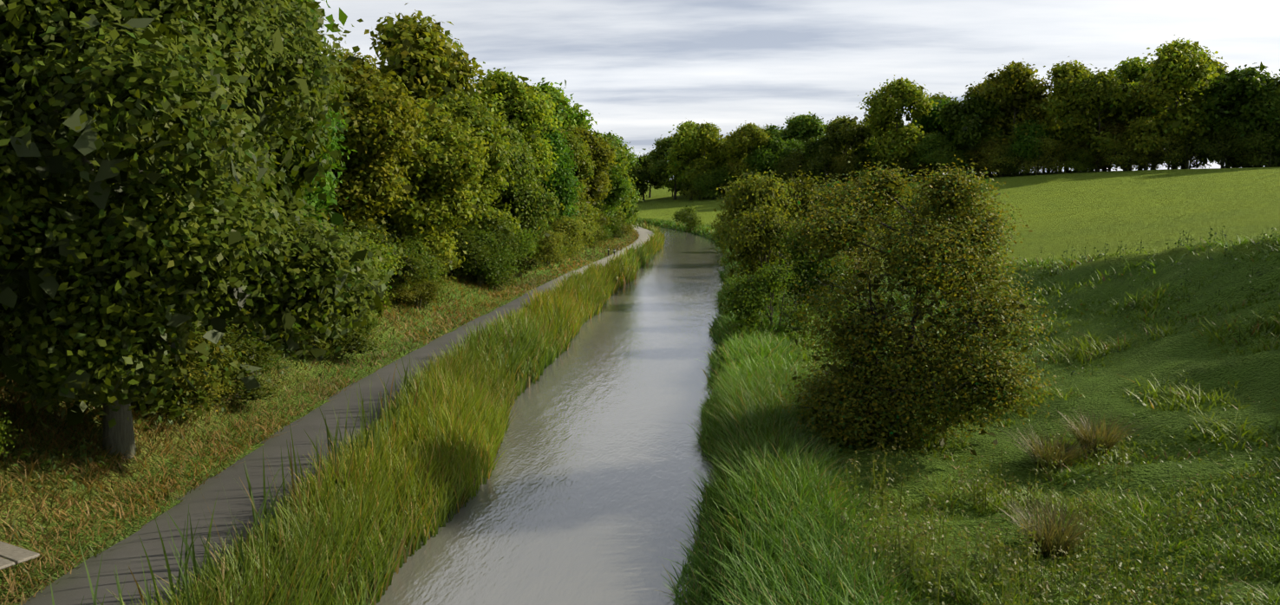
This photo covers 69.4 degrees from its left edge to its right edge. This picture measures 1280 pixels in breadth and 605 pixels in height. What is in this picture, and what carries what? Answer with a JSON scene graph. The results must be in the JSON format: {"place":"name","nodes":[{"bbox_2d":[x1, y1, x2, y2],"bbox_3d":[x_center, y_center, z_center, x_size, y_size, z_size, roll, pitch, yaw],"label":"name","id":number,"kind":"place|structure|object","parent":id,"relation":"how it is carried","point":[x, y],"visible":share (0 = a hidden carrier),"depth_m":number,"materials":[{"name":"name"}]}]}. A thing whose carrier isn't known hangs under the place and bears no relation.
{"place":"outdoors","nodes":[
{"label":"outdoors","id":0,"kind":"place"},
{"bbox_2d":[18,225,654,604],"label":"footpath","id":1,"kind":"structure","parent":0,"point":[124,558],"depth_m":17.23,"materials":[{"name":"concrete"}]},
{"bbox_2d":[368,223,724,604],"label":"canal water","id":2,"kind":"structure","parent":0,"point":[580,498],"depth_m":21.54,"materials":[{"name":"grey liquid"}]},
{"bbox_2d":[0,167,1279,604],"bbox_3d":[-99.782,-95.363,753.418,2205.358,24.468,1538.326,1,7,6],"label":"terrain","id":3,"kind":"structure","parent":0,"point":[1082,212],"depth_m":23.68,"materials":[{"name":"green plant"}]},
{"bbox_2d":[0,408,27,457],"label":"shrub","id":4,"kind":"object","parent":3,"relation":"on","point":[3,426],"visible":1,"depth_m":15.56,"materials":[{"name":"green plant"}]},
{"bbox_2d":[0,541,39,570],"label":"bench","id":5,"kind":"object","parent":3,"relation":"on","point":[15,555],"visible":1,"depth_m":12.91,"materials":[{"name":"beige wood"}]},
{"bbox_2d":[0,313,346,495],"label":"bramble","id":6,"kind":"object","parent":3,"relation":"on","point":[90,460],"visible":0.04,"depth_m":18.92,"materials":[{"name":"green plant"}]},
{"bbox_2d":[6,0,347,124],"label":"tall tree","id":7,"kind":"object","parent":3,"relation":"on","point":[342,16],"depth_m":34.36,"materials":[{"name":"green plant"}]},
{"bbox_2d":[130,355,240,422],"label":"bramble clump","id":8,"kind":"object","parent":3,"relation":"on","point":[196,383],"visible":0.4,"depth_m":21.15,"materials":[{"name":"green plant"}]},
{"bbox_2d":[146,294,250,388],"bbox_3d":[-11.815,0.564,22.204,4.897,3.743,4.403,2,7,16],"label":"shrub","id":9,"kind":"object","parent":3,"relation":"on","point":[192,345],"visible":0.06,"depth_m":21.73,"materials":[{"name":"green plant"}]},
{"bbox_2d":[0,0,410,458],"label":"tree","id":10,"kind":"object","parent":3,"relation":"on","point":[130,203],"visible":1,"depth_m":15.83,"materials":[{"name":"green plant"}]},
{"bbox_2d":[68,0,359,316],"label":"tree","id":11,"kind":"object","parent":3,"relation":"on","point":[300,168],"visible":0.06,"depth_m":28.06,"materials":[{"name":"green plant"}]},
{"bbox_2d":[20,346,443,604],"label":"grass","id":12,"kind":"structure","parent":3,"relation":"on","point":[255,514],"depth_m":14.85,"materials":[{"name":"green plant"}]},
{"bbox_2d":[186,329,292,403],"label":"bramble clump","id":13,"kind":"object","parent":3,"relation":"on","point":[250,349],"visible":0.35,"depth_m":23.23,"materials":[{"name":"green plant"}]},
{"bbox_2d":[225,280,325,353],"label":"shrub","id":14,"kind":"object","parent":3,"relation":"on","point":[266,337],"visible":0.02,"depth_m":26.82,"materials":[{"name":"green plant"}]},
{"bbox_2d":[0,229,639,604],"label":"verge grass","id":15,"kind":"structure","parent":3,"relation":"on","point":[172,476],"depth_m":18.56,"materials":[{"name":"green plant"}]},
{"bbox_2d":[290,104,358,241],"bbox_3d":[-13.652,-4.363,33.403,6.308,8.792,7.373,-1,7,-12],"label":"tree","id":16,"kind":"object","parent":3,"relation":"on","point":[336,218],"visible":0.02,"depth_m":32.72,"materials":[{"name":"green plant"}]},
{"bbox_2d":[277,291,391,358],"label":"shrub","id":17,"kind":"object","parent":3,"relation":"on","point":[355,340],"visible":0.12,"depth_m":30.02,"materials":[{"name":"green plant"}]},
{"bbox_2d":[325,222,415,332],"bbox_3d":[-10.393,-0.774,33.493,4.490,4.522,4.994,-3,7,-21],"label":"shrub","id":18,"kind":"object","parent":3,"relation":"on","point":[382,268],"visible":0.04,"depth_m":33.77,"materials":[{"name":"green plant"}]},
{"bbox_2d":[305,46,437,248],"bbox_3d":[-12.505,-5.799,39.883,6.674,10.153,6.760,-4,8,-27],"label":"tree","id":19,"kind":"object","parent":3,"relation":"on","point":[382,117],"visible":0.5,"depth_m":38.39,"materials":[{"name":"green plant"}]},
{"bbox_2d":[331,217,438,297],"bbox_3d":[-11.357,-1.558,38.517,5.746,4.025,4.635,-2,7,-17],"label":"shrub","id":20,"kind":"object","parent":3,"relation":"on","point":[409,266],"visible":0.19,"depth_m":38.09,"materials":[{"name":"green plant"}]},
{"bbox_2d":[107,219,668,604],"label":"reed bed","id":21,"kind":"object","parent":3,"relation":"on","point":[368,525],"visible":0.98,"depth_m":18.37,"materials":[{"name":"green plant"}]},
{"bbox_2d":[382,264,422,302],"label":"bramble clump","id":22,"kind":"object","parent":3,"relation":"on","point":[401,292],"visible":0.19,"depth_m":39.02,"materials":[{"name":"green plant"}]},
{"bbox_2d":[397,276,445,309],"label":"bramble clump","id":23,"kind":"object","parent":3,"relation":"on","point":[429,286],"visible":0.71,"depth_m":40.52,"materials":[{"name":"green plant"}]},
{"bbox_2d":[391,234,453,297],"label":"shrub","id":24,"kind":"object","parent":3,"relation":"on","point":[412,245],"visible":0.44,"depth_m":41.99,"materials":[{"name":"green plant"}]},
{"bbox_2d":[356,2,496,106],"bbox_3d":[-14.604,-11.514,60.502,9.846,15.544,10.352,6,9,42],"label":"tall tree","id":25,"kind":"object","parent":3,"relation":"on","point":[425,57],"visible":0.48,"depth_m":57.87,"materials":[{"name":"green plant"}]},
{"bbox_2d":[377,98,499,279],"bbox_3d":[-10.723,-5.560,46.312,6.366,9.215,6.448,-6,9,-39],"label":"tree","id":26,"kind":"object","parent":3,"relation":"on","point":[445,164],"visible":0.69,"depth_m":44.86,"materials":[{"name":"green plant"}]},
{"bbox_2d":[420,248,463,288],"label":"shrub","id":27,"kind":"object","parent":3,"relation":"on","point":[446,267],"visible":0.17,"depth_m":44.97,"materials":[{"name":"green plant"}]},
{"bbox_2d":[405,84,522,259],"bbox_3d":[-10.376,-7.214,54.300,6.980,10.377,7.217,-6,9,-43],"label":"tree","id":28,"kind":"object","parent":3,"relation":"on","point":[493,132],"visible":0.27,"depth_m":52.72,"materials":[{"name":"green plant"}]},
{"bbox_2d":[438,225,496,278],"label":"shrub","id":29,"kind":"object","parent":3,"relation":"on","point":[470,248],"visible":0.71,"depth_m":48.90,"materials":[{"name":"green plant"}]},
{"bbox_2d":[464,227,521,287],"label":"shrub","id":30,"kind":"object","parent":3,"relation":"on","point":[494,266],"visible":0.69,"depth_m":50.32,"materials":[{"name":"green plant"}]},
{"bbox_2d":[460,212,528,290],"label":"shrub","id":31,"kind":"object","parent":3,"relation":"on","point":[505,234],"visible":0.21,"depth_m":51.82,"materials":[{"name":"green plant"}]},
{"bbox_2d":[470,66,562,222],"bbox_3d":[-10.015,-10.273,66.875,9.133,13.244,9.017,-2,7,-15],"label":"tree","id":32,"kind":"object","parent":3,"relation":"on","point":[525,107],"visible":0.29,"depth_m":64.70,"materials":[{"name":"green plant"}]},
{"bbox_2d":[506,251,545,277],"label":"shrub","id":33,"kind":"object","parent":3,"relation":"on","point":[529,262],"visible":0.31,"depth_m":58.50,"materials":[{"name":"green plant"}]},
{"bbox_2d":[489,121,565,260],"bbox_3d":[-8.848,-7.204,60.822,7.129,9.771,6.901,3,7,21],"label":"tree","id":34,"kind":"object","parent":3,"relation":"on","point":[530,201],"visible":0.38,"depth_m":60.03,"materials":[{"name":"green plant"}]},
{"bbox_2d":[507,223,548,274],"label":"shrub","id":35,"kind":"object","parent":3,"relation":"on","point":[526,240],"visible":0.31,"depth_m":55.66,"materials":[{"name":"green plant"}]},
{"bbox_2d":[531,229,570,265],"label":"shrub","id":36,"kind":"object","parent":3,"relation":"on","point":[551,240],"visible":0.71,"depth_m":66.51,"materials":[{"name":"green plant"}]},
{"bbox_2d":[530,122,585,235],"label":"tree","id":37,"kind":"object","parent":3,"relation":"on","point":[563,183],"visible":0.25,"depth_m":72.04,"materials":[{"name":"green plant"}]},
{"bbox_2d":[528,77,600,202],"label":"tall tree","id":38,"kind":"object","parent":3,"relation":"on","point":[568,115],"visible":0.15,"depth_m":94.65,"materials":[{"name":"green plant"}]},
{"bbox_2d":[543,215,593,261],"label":"shrub","id":39,"kind":"object","parent":3,"relation":"on","point":[570,225],"visible":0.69,"depth_m":71.79,"materials":[{"name":"green plant"}]},
{"bbox_2d":[553,124,602,235],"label":"tree","id":40,"kind":"object","parent":3,"relation":"on","point":[581,160],"visible":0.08,"depth_m":81.06,"materials":[{"name":"green plant"}]},
{"bbox_2d":[568,199,605,249],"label":"shrub","id":41,"kind":"object","parent":3,"relation":"on","point":[586,222],"visible":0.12,"depth_m":76.79,"materials":[{"name":"green plant"}]},
{"bbox_2d":[569,125,620,205],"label":"tree","id":42,"kind":"object","parent":3,"relation":"on","point":[602,153],"visible":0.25,"depth_m":86.93,"materials":[{"name":"green plant"}]},
{"bbox_2d":[593,135,633,231],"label":"tree","id":43,"kind":"object","parent":3,"relation":"on","point":[617,195],"visible":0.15,"depth_m":95.66,"materials":[{"name":"green plant"}]},
{"bbox_2d":[592,130,639,230],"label":"tree","id":44,"kind":"object","parent":3,"relation":"on","point":[623,158],"visible":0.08,"depth_m":101.86,"materials":[{"name":"green plant"}]},
{"bbox_2d":[598,130,646,226],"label":"tree","id":45,"kind":"object","parent":3,"relation":"on","point":[632,211],"visible":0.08,"depth_m":108.57,"materials":[{"name":"green plant"}]},
{"bbox_2d":[625,152,666,202],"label":"tree","id":46,"kind":"object","parent":3,"relation":"on","point":[639,173],"visible":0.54,"depth_m":280.18,"materials":[{"name":"green plant"}]},
{"bbox_2d":[642,136,689,200],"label":"tree","id":47,"kind":"object","parent":3,"relation":"on","point":[659,165],"visible":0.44,"depth_m":271.18,"materials":[{"name":"green plant"}]},
{"bbox_2d":[661,117,714,200],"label":"tree","id":48,"kind":"object","parent":3,"relation":"on","point":[688,131],"visible":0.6,"depth_m":260.68,"materials":[{"name":"green plant"}]},
{"bbox_2d":[672,205,706,230],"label":"bank shrub","id":49,"kind":"object","parent":3,"relation":"on","point":[688,217],"visible":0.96,"depth_m":147.56,"materials":[{"name":"green plant"}]},
{"bbox_2d":[682,122,727,199],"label":"tree","id":50,"kind":"object","parent":3,"relation":"on","point":[708,133],"visible":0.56,"depth_m":259.24,"materials":[{"name":"green plant"}]},
{"bbox_2d":[684,166,729,199],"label":"hedge shrub","id":51,"kind":"object","parent":3,"relation":"on","point":[709,183],"visible":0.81,"depth_m":256.10,"materials":[{"name":"green plant"}]},
{"bbox_2d":[712,163,737,196],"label":"hedge shrub","id":52,"kind":"object","parent":3,"relation":"on","point":[722,177],"visible":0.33,"depth_m":255.52,"materials":[{"name":"green plant"}]},
{"bbox_2d":[707,136,744,185],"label":"tree","id":53,"kind":"object","parent":3,"relation":"on","point":[719,156],"visible":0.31,"depth_m":259.70,"materials":[{"name":"green plant"}]},
{"bbox_2d":[720,120,771,184],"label":"tree","id":54,"kind":"object","parent":3,"relation":"on","point":[743,140],"visible":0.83,"depth_m":250.38,"materials":[{"name":"green plant"}]},
{"bbox_2d":[706,167,806,275],"bbox_3d":[8.142,-5.067,62.328,7.178,8.486,7.086,-5,9,-36],"label":"bank shrub","id":55,"kind":"object","parent":3,"relation":"on","point":[746,193],"visible":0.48,"depth_m":61.81,"materials":[{"name":"green plant"}]},
{"bbox_2d":[718,197,808,291],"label":"bank shrub","id":56,"kind":"object","parent":3,"relation":"on","point":[758,231],"visible":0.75,"depth_m":52.84,"materials":[{"name":"green plant"}]},
{"bbox_2d":[708,259,822,338],"bbox_3d":[5.106,-0.018,37.905,4.495,3.556,3.693,-3,8,-26],"label":"bank shrub","id":57,"kind":"object","parent":3,"relation":"on","point":[755,295],"visible":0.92,"depth_m":37.47,"materials":[{"name":"green plant"}]},
{"bbox_2d":[740,135,805,176],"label":"tree","id":58,"kind":"object","parent":3,"relation":"on","point":[773,147],"visible":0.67,"depth_m":248.16,"materials":[{"name":"green plant"}]},
{"bbox_2d":[633,216,942,604],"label":"tall bank grass","id":59,"kind":"structure","parent":3,"relation":"on","point":[767,455],"depth_m":17.00,"materials":[{"name":"green plant"}]},
{"bbox_2d":[772,147,809,189],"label":"tree","id":60,"kind":"object","parent":3,"relation":"on","point":[790,167],"visible":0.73,"depth_m":242.11,"materials":[{"name":"green plant"}]},
{"bbox_2d":[773,111,828,150],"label":"tree","id":61,"kind":"object","parent":3,"relation":"on","point":[801,127],"visible":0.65,"depth_m":268.21,"materials":[{"name":"green plant"}]},
{"bbox_2d":[751,217,860,311],"bbox_3d":[8.444,-1.487,44.850,4.542,5.222,5.631,6,9,40],"label":"bank shrub","id":62,"kind":"object","parent":3,"relation":"on","point":[800,271],"visible":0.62,"depth_m":44.20,"materials":[{"name":"green plant"}]},
{"bbox_2d":[763,165,860,267],"bbox_3d":[11.072,-5.335,64.737,9.183,8.517,8.256,-4,8,-28],"label":"bank shrub","id":63,"kind":"object","parent":3,"relation":"on","point":[799,186],"visible":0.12,"depth_m":63.80,"materials":[{"name":"green plant"}]},
{"bbox_2d":[801,134,843,182],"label":"tree","id":64,"kind":"object","parent":3,"relation":"on","point":[812,144],"visible":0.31,"depth_m":243.51,"materials":[{"name":"green plant"}]},
{"bbox_2d":[799,145,848,188],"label":"hedge shrub","id":65,"kind":"object","parent":3,"relation":"on","point":[815,168],"visible":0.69,"depth_m":239.36,"materials":[{"name":"green plant"}]},
{"bbox_2d":[796,235,888,301],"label":"bank shrub","id":66,"kind":"object","parent":3,"relation":"on","point":[858,260],"visible":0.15,"depth_m":48.41,"materials":[{"name":"green plant"}]},
{"bbox_2d":[824,153,862,187],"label":"hedge shrub","id":67,"kind":"object","parent":3,"relation":"on","point":[841,160],"visible":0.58,"depth_m":236.19,"materials":[{"name":"green plant"}]},
{"bbox_2d":[815,115,875,177],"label":"tree","id":68,"kind":"object","parent":3,"relation":"on","point":[847,133],"visible":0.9,"depth_m":237.64,"materials":[{"name":"green plant"}]},
{"bbox_2d":[855,74,939,170],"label":"tree","id":69,"kind":"object","parent":3,"relation":"on","point":[887,101],"visible":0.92,"depth_m":227.72,"materials":[{"name":"green plant"}]},
{"bbox_2d":[884,152,924,182],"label":"hedge shrub","id":70,"kind":"object","parent":3,"relation":"on","point":[905,166],"visible":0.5,"depth_m":227.41,"materials":[{"name":"green plant"}]},
{"bbox_2d":[764,153,1071,458],"bbox_3d":[6.268,0.583,21.460,6.400,7.928,7.074,-1,7,-11],"label":"hawthorn bush","id":71,"kind":"object","parent":3,"relation":"on","point":[869,397],"visible":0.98,"depth_m":20.52,"materials":[{"name":"green plant"}]},
{"bbox_2d":[907,130,952,178],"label":"tree","id":72,"kind":"object","parent":3,"relation":"on","point":[930,144],"visible":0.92,"depth_m":223.67,"materials":[{"name":"green plant"}]},
{"bbox_2d":[910,97,964,153],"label":"tree","id":73,"kind":"object","parent":3,"relation":"on","point":[929,124],"visible":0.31,"depth_m":231.88,"materials":[{"name":"green plant"}]},
{"bbox_2d":[929,140,970,177],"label":"hedge shrub","id":74,"kind":"object","parent":3,"relation":"on","point":[945,154],"visible":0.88,"depth_m":219.66,"materials":[{"name":"green plant"}]},
{"bbox_2d":[933,92,1012,177],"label":"tree","id":75,"kind":"object","parent":3,"relation":"on","point":[964,122],"visible":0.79,"depth_m":218.27,"materials":[{"name":"green plant"}]},
{"bbox_2d":[960,136,1012,177],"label":"hedge shrub","id":76,"kind":"object","parent":3,"relation":"on","point":[981,164],"visible":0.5,"depth_m":217.37,"materials":[{"name":"green plant"}]},
{"bbox_2d":[982,142,1026,176],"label":"hedge shrub","id":77,"kind":"object","parent":3,"relation":"on","point":[995,153],"visible":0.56,"depth_m":214.40,"materials":[{"name":"green plant"}]},
{"bbox_2d":[973,60,1055,175],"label":"tree","id":78,"kind":"object","parent":3,"relation":"on","point":[1020,87],"visible":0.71,"depth_m":215.87,"materials":[{"name":"green plant"}]},
{"bbox_2d":[998,137,1034,176],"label":"hedge shrub","id":79,"kind":"object","parent":3,"relation":"on","point":[1009,155],"visible":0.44,"depth_m":213.39,"materials":[{"name":"green plant"}]},
{"bbox_2d":[1008,118,1053,175],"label":"tree","id":80,"kind":"object","parent":3,"relation":"on","point":[1028,150],"visible":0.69,"depth_m":211.35,"materials":[{"name":"green plant"}]},
{"bbox_2d":[1015,135,1064,175],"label":"hedge shrub","id":81,"kind":"object","parent":3,"relation":"on","point":[1036,166],"visible":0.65,"depth_m":209.98,"materials":[{"name":"green plant"}]},
{"bbox_2d":[829,426,1272,604],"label":"weeds","id":82,"kind":"object","parent":3,"relation":"on","point":[1028,563],"visible":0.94,"depth_m":14.09,"materials":[{"name":"green plant"}]},
{"bbox_2d":[963,348,1152,561],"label":"rush tussocks","id":83,"kind":"object","parent":3,"relation":"on","point":[1048,535],"visible":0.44,"depth_m":19.15,"materials":[{"name":"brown plant"}]},
{"bbox_2d":[1038,139,1080,173],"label":"hedge shrub","id":84,"kind":"object","parent":3,"relation":"on","point":[1067,146],"visible":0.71,"depth_m":209.91,"materials":[{"name":"green plant"}]},
{"bbox_2d":[1034,59,1102,172],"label":"tree","id":85,"kind":"object","parent":3,"relation":"on","point":[1063,75],"visible":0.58,"depth_m":210.07,"materials":[{"name":"green plant"}]},
{"bbox_2d":[1059,146,1099,172],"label":"hedge shrub","id":86,"kind":"object","parent":3,"relation":"on","point":[1080,166],"visible":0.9,"depth_m":207.06,"materials":[{"name":"green plant"}]},
{"bbox_2d":[902,225,1278,299],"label":"grass tufts","id":87,"kind":"object","parent":3,"relation":"on","point":[1175,243],"visible":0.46,"depth_m":32.69,"materials":[{"name":"green plant"}]},
{"bbox_2d":[1055,67,1136,171],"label":"tree","id":88,"kind":"object","parent":3,"relation":"on","point":[1104,91],"visible":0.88,"depth_m":203.36,"materials":[{"name":"green plant"}]},
{"bbox_2d":[917,234,1279,604],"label":"slope weeds","id":89,"kind":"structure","parent":3,"relation":"on","point":[1173,475],"depth_m":22.88,"materials":[{"name":"green plant"}]},
{"bbox_2d":[1076,119,1140,171],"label":"hedge shrub","id":90,"kind":"object","parent":3,"relation":"on","point":[1118,129],"visible":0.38,"depth_m":204.13,"materials":[{"name":"green plant"}]},
{"bbox_2d":[1094,130,1155,171],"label":"hedge shrub","id":91,"kind":"object","parent":3,"relation":"on","point":[1126,158],"visible":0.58,"depth_m":200.77,"materials":[{"name":"green plant"}]},
{"bbox_2d":[1107,52,1153,170],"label":"tree","id":92,"kind":"object","parent":3,"relation":"on","point":[1126,69],"visible":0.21,"depth_m":228.59,"materials":[{"name":"green plant"}]},
{"bbox_2d":[1123,139,1167,169],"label":"hedge shrub","id":93,"kind":"object","parent":3,"relation":"on","point":[1152,157],"visible":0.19,"depth_m":200.79,"materials":[{"name":"green plant"}]},
{"bbox_2d":[1112,74,1181,169],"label":"tree","id":94,"kind":"object","parent":3,"relation":"on","point":[1146,135],"visible":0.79,"depth_m":197.79,"materials":[{"name":"green plant"}]},
{"bbox_2d":[1144,127,1196,169],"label":"hedge shrub","id":95,"kind":"object","parent":3,"relation":"on","point":[1170,146],"visible":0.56,"depth_m":198.10,"materials":[{"name":"green plant"}]},
{"bbox_2d":[1125,34,1225,169],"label":"tree","id":96,"kind":"object","parent":3,"relation":"on","point":[1184,68],"visible":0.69,"depth_m":195.96,"materials":[{"name":"green plant"}]},
{"bbox_2d":[1135,57,1233,169],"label":"tree","id":97,"kind":"object","parent":3,"relation":"on","point":[1221,71],"visible":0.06,"depth_m":208.40,"materials":[{"name":"green plant"}]},
{"bbox_2d":[1163,129,1220,169],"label":"hedge shrub","id":98,"kind":"object","parent":3,"relation":"on","point":[1198,145],"visible":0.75,"depth_m":196.83,"materials":[{"name":"green plant"}]},
{"bbox_2d":[1195,122,1266,168],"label":"hedge shrub","id":99,"kind":"object","parent":3,"relation":"on","point":[1229,136],"visible":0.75,"depth_m":190.22,"materials":[{"name":"green plant"}]},
{"bbox_2d":[1192,61,1279,168],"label":"tree","id":100,"kind":"object","parent":3,"relation":"on","point":[1229,88],"visible":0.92,"depth_m":190.29,"materials":[{"name":"green plant"}]},
{"bbox_2d":[1222,87,1279,167],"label":"tree","id":101,"kind":"object","parent":3,"relation":"on","point":[1267,97],"visible":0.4,"depth_m":188.06,"materials":[{"name":"green plant"}]},
{"bbox_2d":[1226,120,1279,167],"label":"hedge shrub","id":102,"kind":"object","parent":3,"relation":"on","point":[1259,140],"visible":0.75,"depth_m":187.00,"materials":[{"name":"green plant"}]},
{"bbox_2d":[314,0,1279,179],"label":"sky","id":103,"kind":"structure","parent":0,"point":[642,68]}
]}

